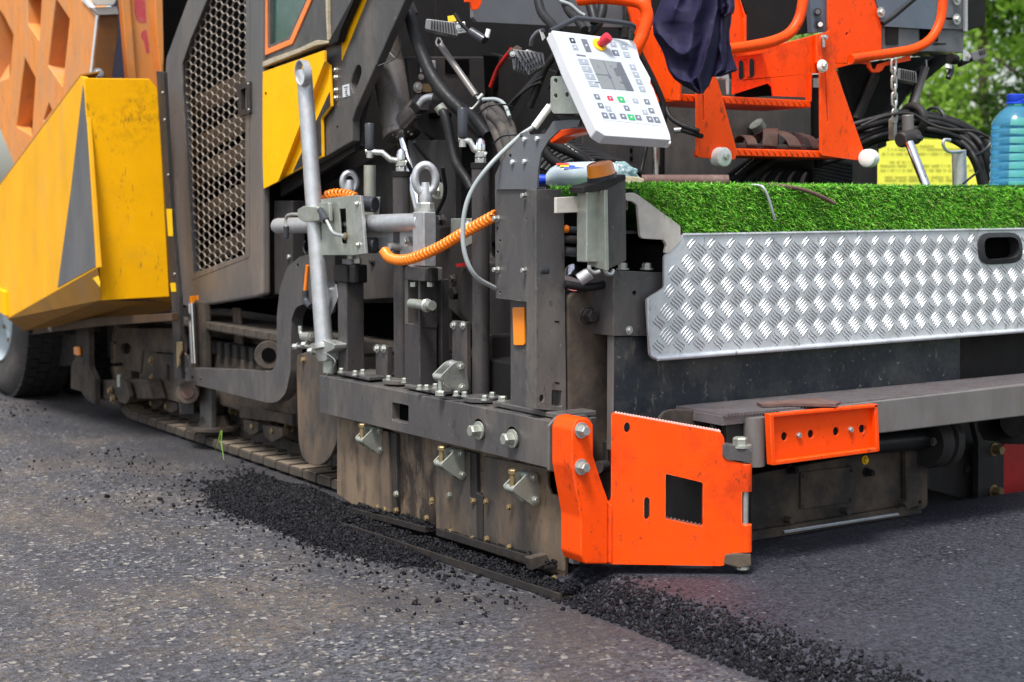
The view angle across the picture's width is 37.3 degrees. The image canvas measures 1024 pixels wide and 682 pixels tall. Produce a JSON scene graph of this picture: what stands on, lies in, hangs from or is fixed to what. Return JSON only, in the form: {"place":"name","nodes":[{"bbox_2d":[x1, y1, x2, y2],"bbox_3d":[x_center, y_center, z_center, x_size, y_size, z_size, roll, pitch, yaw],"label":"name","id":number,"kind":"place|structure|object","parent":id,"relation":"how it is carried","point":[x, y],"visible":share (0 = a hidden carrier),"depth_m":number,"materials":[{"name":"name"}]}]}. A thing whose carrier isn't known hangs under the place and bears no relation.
{"place":"outdoors","nodes":[
{"label":"outdoors","id":0,"kind":"place"},
{"bbox_2d":[0,391,972,681],"bbox_3d":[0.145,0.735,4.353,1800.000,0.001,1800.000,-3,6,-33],"label":"ground","id":1,"kind":"structure","parent":0,"point":[98,595],"depth_m":4.33,"materials":[{"name":"grey asphalt"}]},
{"bbox_2d":[0,0,163,397],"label":"dump truck","id":2,"kind":"object","parent":1,"relation":"on","point":[51,51],"visible":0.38,"depth_m":8.46,"materials":[{"name":"orange metal"}]},
{"bbox_2d":[215,430,223,459],"bbox_3d":[-1.257,0.445,6.545,0.014,0.124,0.091,-3,6,-33],"label":"grass blade","id":3,"kind":"object","parent":1,"relation":"in","point":[221,441],"depth_m":6.54,"materials":[{"name":"green plant"}]},
{"bbox_2d":[0,394,528,633],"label":"scattered crumbs","id":4,"kind":"object","parent":1,"relation":"on","point":[353,554],"visible":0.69,"depth_m":5.25,"materials":[{"name":"black asphalt"}]},
{"bbox_2d":[210,474,435,567],"bbox_3d":[-0.649,0.641,5.190,0.600,0.054,2.320,-3,6,-33],"label":"asphalt pile","id":5,"kind":"object","parent":1,"relation":"on","point":[354,549],"visible":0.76,"depth_m":5.26,"materials":[{"name":"black asphalt"}]},
{"bbox_2d":[180,472,535,611],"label":"asphalt crumbs","id":6,"kind":"object","parent":1,"relation":"on","point":[271,496],"visible":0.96,"depth_m":5.37,"materials":[{"name":"black asphalt"}]},
{"bbox_2d":[0,0,1023,600],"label":"asphalt paver","id":7,"kind":"object","parent":1,"relation":"on","point":[352,250],"visible":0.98,"depth_m":5.31,"materials":[{"name":"metal"}]},
{"bbox_2d":[263,50,333,188],"bbox_3d":[-0.876,-0.882,6.130,0.041,0.526,0.605,-3,6,-33],"label":"panel","id":8,"kind":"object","parent":7,"relation":"in","point":[282,150],"depth_m":6.16,"materials":[{"name":"yellow metal"}]},
{"bbox_2d":[338,502,584,594],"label":"shelf crumbs","id":9,"kind":"object","parent":7,"relation":"on","point":[470,557],"visible":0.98,"depth_m":4.82,"materials":[{"name":"black asphalt"}]},
{"bbox_2d":[539,161,619,186],"bbox_3d":[0.206,-0.514,4.671,0.254,0.078,0.085,0,5,0],"label":"bottle","id":10,"kind":"object","parent":7,"relation":"on","point":[567,173],"visible":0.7,"depth_m":4.64,"materials":[{"name":"white plastic"}]},
{"bbox_2d":[653,0,736,93],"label":"jacket","id":11,"kind":"object","parent":7,"relation":"hanging from","point":[692,37],"visible":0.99,"depth_m":4.89,"materials":[{"name":"blue fabric"}]},
{"bbox_2d":[734,128,806,149],"bbox_3d":[0.941,-0.735,5.519,0.325,0.079,0.091,-3,6,-33],"label":"sandal","id":12,"kind":"object","parent":7,"relation":"on","point":[769,137],"visible":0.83,"depth_m":5.48,"materials":[{"name":"leather"}]},
{"bbox_2d":[549,180,1023,236],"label":"turf mat","id":13,"kind":"object","parent":7,"relation":"on","point":[721,207],"visible":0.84,"depth_m":4.83,"materials":[{"name":"green plant"}]},
{"bbox_2d":[641,175,728,186],"bbox_3d":[0.530,-0.491,4.654,0.267,0.038,0.038,0,5,-2],"label":"steel pipe","id":14,"kind":"object","parent":13,"relation":"on","point":[723,179],"visible":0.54,"depth_m":4.64,"materials":[{"name":"brown metal"}]},
{"bbox_2d":[754,184,775,219],"bbox_3d":[0.769,-0.427,4.653,0.085,0.113,0.034,1,5,10],"label":"bent wire","id":15,"kind":"object","parent":13,"relation":"on","point":[768,199],"visible":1,"depth_m":4.64,"materials":[{"name":"silver metal"}]},
{"bbox_2d":[768,183,835,205],"bbox_3d":[0.912,-0.460,4.749,0.240,0.071,0.036,-2,5,-17],"label":"rebar rod","id":16,"kind":"object","parent":13,"relation":"on","point":[821,196],"visible":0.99,"depth_m":4.74,"materials":[{"name":"metal"}]},
{"bbox_2d":[877,139,976,185],"bbox_3d":[3.084,-0.662,11.039,2.576,1.588,0.099,-3,6,-33],"label":"notice board","id":17,"kind":"object","parent":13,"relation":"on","point":[894,165],"visible":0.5,"depth_m":10.81,"materials":[{"name":"yellow plastic"}]},
{"bbox_2d":[989,94,1023,184],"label":"water bottle","id":18,"kind":"object","parent":13,"relation":"on","point":[1007,150],"visible":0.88,"depth_m":5.44,"materials":[{"name":"blue plastic"}]},
{"bbox_2d":[782,133,818,150],"bbox_3d":[1.083,-0.750,5.731,0.268,0.072,0.091,-3,6,-33],"label":"sandal","id":19,"kind":"object","parent":7,"relation":"on","point":[813,141],"visible":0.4,"depth_m":5.72,"materials":[{"name":"leather"}]},
{"bbox_2d":[543,491,1023,681],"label":"fresh asphalt mat","id":20,"kind":"object","parent":1,"relation":"on","point":[933,593],"visible":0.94,"depth_m":4.22,"materials":[{"name":"black asphalt"}]},
{"bbox_2d":[536,566,955,681],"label":"shoulder crumbs","id":21,"kind":"object","parent":20,"relation":"on","point":[736,653],"visible":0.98,"depth_m":3.85,"materials":[{"name":"black asphalt"}]},
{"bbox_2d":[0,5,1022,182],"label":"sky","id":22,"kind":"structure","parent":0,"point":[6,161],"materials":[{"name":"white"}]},
{"bbox_2d":[615,161,638,176],"bbox_3d":[0.346,-0.522,4.735,0.096,0.078,0.074,2,5,20],"label":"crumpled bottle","id":23,"kind":"object","parent":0,"point":[626,168],"visible":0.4,"depth_m":4.71,"materials":[{"name":"clear plastic"}]},
{"bbox_2d":[626,176,643,185],"bbox_3d":[0.348,-0.483,4.597,0.102,0.031,0.062,0,5,0],"label":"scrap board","id":24,"kind":"object","parent":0,"point":[634,179],"visible":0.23,"depth_m":4.57,"materials":[{"name":"wood"}]},
{"label":"grass verge","id":25,"kind":"structure","parent":0,"visible":0},
{"bbox_2d":[788,2,1023,140],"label":"birch tree","id":26,"kind":"object","parent":25,"relation":"on","point":[983,101],"visible":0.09,"depth_m":18.77,"materials":[{"name":"green plant"}]},
{"bbox_2d":[814,22,1022,122],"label":"leafy tree","id":27,"kind":"object","parent":25,"relation":"on","point":[973,92],"depth_m":24.62,"materials":[{"name":"green plant"}]},
{"bbox_2d":[898,0,1023,139],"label":"leafy tree","id":28,"kind":"object","parent":25,"relation":"on","point":[1009,10],"visible":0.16,"depth_m":17.44,"materials":[{"name":"green plant"}]}
]}

